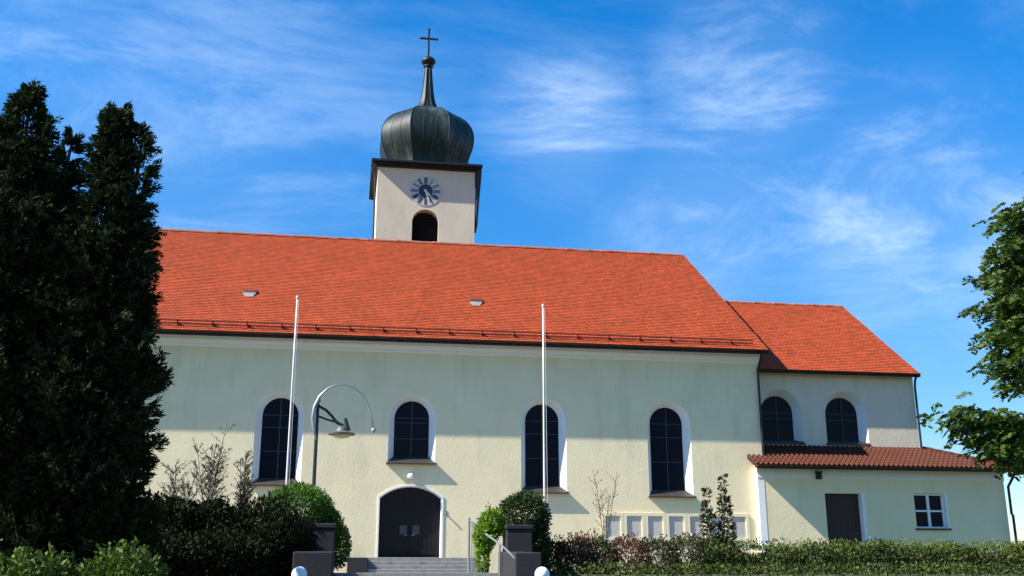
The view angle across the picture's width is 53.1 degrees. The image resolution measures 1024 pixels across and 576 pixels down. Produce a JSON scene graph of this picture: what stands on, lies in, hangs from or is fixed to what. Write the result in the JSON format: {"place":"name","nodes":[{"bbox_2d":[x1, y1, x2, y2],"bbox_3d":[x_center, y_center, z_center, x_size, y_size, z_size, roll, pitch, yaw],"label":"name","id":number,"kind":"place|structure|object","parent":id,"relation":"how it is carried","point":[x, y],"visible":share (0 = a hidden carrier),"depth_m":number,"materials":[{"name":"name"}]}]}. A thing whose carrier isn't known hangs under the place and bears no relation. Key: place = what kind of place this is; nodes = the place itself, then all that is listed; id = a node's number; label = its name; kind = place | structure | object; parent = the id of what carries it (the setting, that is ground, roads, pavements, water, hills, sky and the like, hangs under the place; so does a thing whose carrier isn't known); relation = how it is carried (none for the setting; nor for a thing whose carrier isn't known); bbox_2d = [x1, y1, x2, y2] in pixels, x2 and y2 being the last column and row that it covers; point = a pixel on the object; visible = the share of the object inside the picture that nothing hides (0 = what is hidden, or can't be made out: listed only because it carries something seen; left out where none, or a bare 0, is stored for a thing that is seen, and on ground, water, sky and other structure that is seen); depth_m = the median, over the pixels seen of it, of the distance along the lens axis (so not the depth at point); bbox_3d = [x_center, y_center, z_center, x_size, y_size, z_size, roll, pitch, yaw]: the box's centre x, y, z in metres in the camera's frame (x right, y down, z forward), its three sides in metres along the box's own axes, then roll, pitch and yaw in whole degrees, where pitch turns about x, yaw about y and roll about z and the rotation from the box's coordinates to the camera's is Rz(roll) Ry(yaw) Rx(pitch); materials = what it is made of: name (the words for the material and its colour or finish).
{"place":"outdoors","nodes":[
{"label":"outdoors","id":0,"kind":"place"},
{"bbox_2d":[1,28,1017,573],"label":"church","id":1,"kind":"structure","parent":0,"point":[675,384],"depth_m":45.74,"materials":[{"name":"beige paint"}]},
{"bbox_2d":[251,392,303,485],"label":"arched window","id":2,"kind":"structure","parent":1,"relation":"in","point":[271,431],"depth_m":43.23,"materials":[{"name":"black glass"}]},
{"bbox_2d":[376,485,443,557],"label":"portal door","id":3,"kind":"structure","parent":1,"relation":"in","point":[409,517],"depth_m":43.15,"materials":[{"name":"brown wood"}]},
{"bbox_2d":[386,395,436,464],"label":"arched window","id":4,"kind":"structure","parent":1,"relation":"in","point":[412,418],"depth_m":44.20,"materials":[{"name":"black glass"}]},
{"bbox_2d":[521,398,569,493],"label":"arched window","id":5,"kind":"structure","parent":1,"relation":"in","point":[532,415],"depth_m":44.91,"materials":[{"name":"black glass"}]},
{"bbox_2d":[647,402,696,497],"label":"arched window","id":6,"kind":"structure","parent":1,"relation":"in","point":[668,424],"depth_m":45.76,"materials":[{"name":"black glass"}]},
{"bbox_2d":[761,389,805,444],"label":"arched window","id":7,"kind":"structure","parent":1,"relation":"in","point":[781,411],"depth_m":48.43,"materials":[{"name":"black glass"}]},
{"bbox_2d":[825,492,867,556],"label":"annex door","id":8,"kind":"structure","parent":1,"relation":"in","point":[845,512],"depth_m":45.75,"materials":[{"name":"brown wood"}]},
{"bbox_2d":[825,391,870,445],"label":"arched window","id":9,"kind":"structure","parent":1,"relation":"in","point":[845,413],"depth_m":48.90,"materials":[{"name":"black glass"}]},
{"bbox_2d":[913,492,951,529],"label":"annex window","id":10,"kind":"structure","parent":1,"relation":"in","point":[931,512],"depth_m":46.37,"materials":[{"name":"black glass"}]},
{"bbox_2d":[0,0,1023,570],"label":"sky","id":11,"kind":"structure","parent":0,"point":[848,154],"materials":[{"name":"blue"}]},
{"bbox_2d":[333,574,1023,575],"bbox_3d":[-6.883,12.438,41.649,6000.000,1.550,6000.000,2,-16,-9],"label":"ground","id":12,"kind":"structure","parent":0,"point":[775,575],"depth_m":30.87,"materials":[{"name":"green plant"}]},
{"bbox_2d":[0,542,75,575],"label":"laurel bush","id":13,"kind":"object","parent":12,"relation":"on","point":[50,566],"visible":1,"depth_m":16.19,"materials":[{"name":"green plant"}]},
{"bbox_2d":[0,77,88,512],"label":"conifer tree","id":14,"kind":"object","parent":12,"relation":"on","point":[37,184],"visible":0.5,"depth_m":20.98,"materials":[{"name":"green plant"}]},
{"bbox_2d":[0,100,175,575],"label":"conifer tree","id":15,"kind":"object","parent":12,"relation":"on","point":[102,337],"visible":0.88,"depth_m":20.51,"materials":[{"name":"green plant"}]},
{"bbox_2d":[69,536,170,575],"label":"laurel bush","id":16,"kind":"object","parent":12,"relation":"on","point":[142,562],"visible":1,"depth_m":16.59,"materials":[{"name":"green plant"}]},
{"bbox_2d":[146,491,203,549],"bbox_3d":[-9.301,6.704,26.928,2.482,2.682,2.021,2,-16,-9],"label":"dark shrub","id":17,"kind":"object","parent":12,"relation":"on","point":[176,511],"visible":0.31,"depth_m":26.75,"materials":[{"name":"green plant"}]},
{"bbox_2d":[147,525,209,575],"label":"dark shrub","id":18,"kind":"object","parent":12,"relation":"on","point":[169,546],"visible":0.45,"depth_m":24.80,"materials":[{"name":"green plant"}]},
{"bbox_2d":[157,459,201,525],"bbox_3d":[-9.085,6.125,27.599,1.354,3.194,1.335,-6,-17,20],"label":"sapling","id":19,"kind":"object","parent":12,"relation":"on","point":[182,484],"visible":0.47,"depth_m":27.89,"materials":[{"name":"green plant"}]},
{"bbox_2d":[172,495,250,571],"bbox_3d":[-8.086,6.799,27.325,2.403,2.538,1.976,2,-16,-9],"label":"dark shrub","id":20,"kind":"object","parent":12,"relation":"on","point":[211,516],"visible":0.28,"depth_m":27.12,"materials":[{"name":"green plant"}]},
{"bbox_2d":[191,423,234,529],"bbox_3d":[-8.241,5.712,27.910,1.134,4.154,1.161,2,-16,-9],"label":"sapling","id":21,"kind":"object","parent":12,"relation":"on","point":[210,467],"visible":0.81,"depth_m":27.96,"materials":[{"name":"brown plant"}]},
{"bbox_2d":[169,522,275,575],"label":"dark shrub","id":22,"kind":"object","parent":12,"relation":"on","point":[238,551],"visible":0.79,"depth_m":25.35,"materials":[{"name":"green plant"}]},
{"bbox_2d":[231,449,259,515],"bbox_3d":[-7.379,6.090,27.994,0.756,3.472,1.063,7,-17,-24],"label":"sapling","id":23,"kind":"object","parent":12,"relation":"on","point":[245,489],"visible":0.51,"depth_m":28.13,"materials":[{"name":"green plant"}]},
{"bbox_2d":[219,491,288,571],"bbox_3d":[-6.932,6.782,27.329,2.023,2.683,2.117,-11,-19,35],"label":"dark shrub","id":24,"kind":"object","parent":12,"relation":"on","point":[257,514],"visible":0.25,"depth_m":27.16,"materials":[{"name":"green plant"}]},
{"bbox_2d":[250,498,318,575],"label":"dark shrub","id":25,"kind":"object","parent":12,"relation":"on","point":[296,535],"visible":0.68,"depth_m":26.48,"materials":[{"name":"green plant"}]},
{"bbox_2d":[291,566,306,575],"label":"globe light","id":26,"kind":"object","parent":12,"relation":"on","point":[299,571],"visible":1,"depth_m":24.27,"materials":[{"name":"white glass"}]},
{"bbox_2d":[262,480,352,569],"bbox_3d":[-5.915,6.854,29.290,2.754,2.695,2.241,2,-16,-9],"label":"round bush","id":27,"kind":"object","parent":12,"relation":"on","point":[322,509],"visible":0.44,"depth_m":29.08,"materials":[{"name":"green plant"}]},
{"bbox_2d":[292,551,333,575],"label":"stair wall","id":28,"kind":"structure","parent":12,"relation":"on","point":[316,563],"depth_m":25.27,"materials":[{"name":"concrete"}]},
{"bbox_2d":[309,523,336,574],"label":"stone pier","id":29,"kind":"structure","parent":12,"relation":"on","point":[325,539],"depth_m":28.44,"materials":[{"name":"grey stone"}]},
{"bbox_2d":[335,573,497,575],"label":"steps","id":30,"kind":"structure","parent":12,"relation":"on","point":[416,574],"depth_m":28.54,"materials":[{"name":"grey stone"}]},
{"bbox_2d":[467,518,514,575],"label":"stair railing","id":31,"kind":"object","parent":30,"relation":"on","point":[493,539],"visible":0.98,"depth_m":29.47,"materials":[{"name":"metal"}]},
{"bbox_2d":[471,502,506,572],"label":"lime shrub","id":32,"kind":"object","parent":12,"relation":"on","point":[483,545],"visible":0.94,"depth_m":29.40,"materials":[{"name":"green plant"}]},
{"bbox_2d":[498,552,540,575],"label":"stair wall","id":33,"kind":"structure","parent":12,"relation":"on","point":[525,564],"depth_m":26.12,"materials":[{"name":"concrete"}]},
{"bbox_2d":[503,525,533,551],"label":"stone pier","id":34,"kind":"structure","parent":33,"relation":"on","point":[517,538],"depth_m":29.26,"materials":[{"name":"grey stone"}]},
{"bbox_2d":[495,489,553,566],"bbox_3d":[0.367,7.319,30.742,1.808,2.576,1.825,2,-16,-9],"label":"round bush","id":35,"kind":"object","parent":12,"relation":"on","point":[539,519],"visible":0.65,"depth_m":30.41,"materials":[{"name":"green plant"}]},
{"bbox_2d":[535,567,549,575],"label":"globe light","id":36,"kind":"object","parent":12,"relation":"on","point":[541,571],"visible":1,"depth_m":25.16,"materials":[{"name":"white glass"}]},
{"bbox_2d":[532,532,575,573],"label":"shrub","id":37,"kind":"object","parent":12,"relation":"on","point":[559,544],"visible":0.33,"depth_m":31.22,"materials":[{"name":"green plant"}]},
{"bbox_2d":[552,528,602,573],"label":"shrub","id":38,"kind":"object","parent":12,"relation":"on","point":[569,542],"visible":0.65,"depth_m":31.38,"materials":[{"name":"green plant"}]},
{"bbox_2d":[572,533,620,573],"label":"rose bush","id":39,"kind":"object","parent":12,"relation":"on","point":[603,546],"visible":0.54,"depth_m":31.38,"materials":[{"name":"green plant"}]},
{"bbox_2d":[589,471,619,563],"bbox_3d":[2.959,7.336,32.069,0.962,3.254,0.846,-6,-17,21],"label":"bare shrub","id":40,"kind":"object","parent":12,"relation":"on","point":[601,522],"visible":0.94,"depth_m":32.11,"materials":[{"name":"brown plant"}]},
{"bbox_2d":[599,532,653,573],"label":"rose bush","id":41,"kind":"object","parent":12,"relation":"on","point":[618,542],"visible":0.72,"depth_m":31.61,"materials":[{"name":"green plant"}]},
{"bbox_2d":[630,533,682,573],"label":"rose bush","id":42,"kind":"object","parent":12,"relation":"on","point":[653,546],"visible":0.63,"depth_m":31.74,"materials":[{"name":"green plant"}]},
{"bbox_2d":[657,532,714,573],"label":"rose bush","id":43,"kind":"object","parent":12,"relation":"on","point":[680,539],"visible":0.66,"depth_m":31.97,"materials":[{"name":"green plant"}]},
{"bbox_2d":[693,487,724,573],"bbox_3d":[6.191,7.718,32.482,1.075,2.870,1.053,2,-16,-9],"label":"climbing rose","id":44,"kind":"object","parent":12,"relation":"on","point":[709,516],"visible":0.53,"depth_m":32.53,"materials":[{"name":"green plant"}]},
{"bbox_2d":[712,473,740,573],"bbox_3d":[6.769,7.563,32.642,1.102,3.277,1.012,2,-16,-9],"label":"climbing rose","id":45,"kind":"object","parent":12,"relation":"on","point":[727,521],"visible":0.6,"depth_m":32.65,"materials":[{"name":"green plant"}]},
{"bbox_2d":[550,536,1023,575],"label":"hedge","id":46,"kind":"object","parent":12,"relation":"on","point":[854,558],"visible":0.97,"depth_m":32.26,"materials":[{"name":"green plant"}]},
{"bbox_2d":[915,171,1023,481],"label":"deciduous tree","id":47,"kind":"object","parent":12,"relation":"on","point":[1000,442],"visible":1,"depth_m":22.39,"materials":[{"name":"green plant"}]},
{"label":"terrace","id":48,"kind":"structure","parent":0,"visible":0},
{"bbox_2d":[285,295,298,484],"bbox_3d":[-7.646,4.874,35.219,0.400,9.580,0.400,2,-16,-9],"label":"flagpole","id":49,"kind":"object","parent":48,"relation":"on","point":[290,415],"visible":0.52,"depth_m":35.48,"materials":[{"name":"white metal"}]},
{"bbox_2d":[311,384,375,500],"bbox_3d":[-5.846,6.478,35.069,2.255,6.410,0.940,2,-16,-9],"label":"street lamp","id":50,"kind":"object","parent":48,"relation":"on","point":[341,432],"visible":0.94,"depth_m":35.38,"materials":[{"name":"grey metal"}]},
{"bbox_2d":[347,557,476,572],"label":"entrance steps","id":51,"kind":"structure","parent":48,"relation":"on","point":[401,565],"depth_m":40.30,"materials":[{"name":"grey stone"}]},
{"bbox_2d":[541,304,547,563],"bbox_3d":[1.144,5.199,36.574,0.400,9.580,0.400,2,-16,-9],"label":"flagpole","id":52,"kind":"object","parent":48,"relation":"on","point":[544,483],"visible":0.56,"depth_m":36.68,"materials":[{"name":"metal"}]}
]}

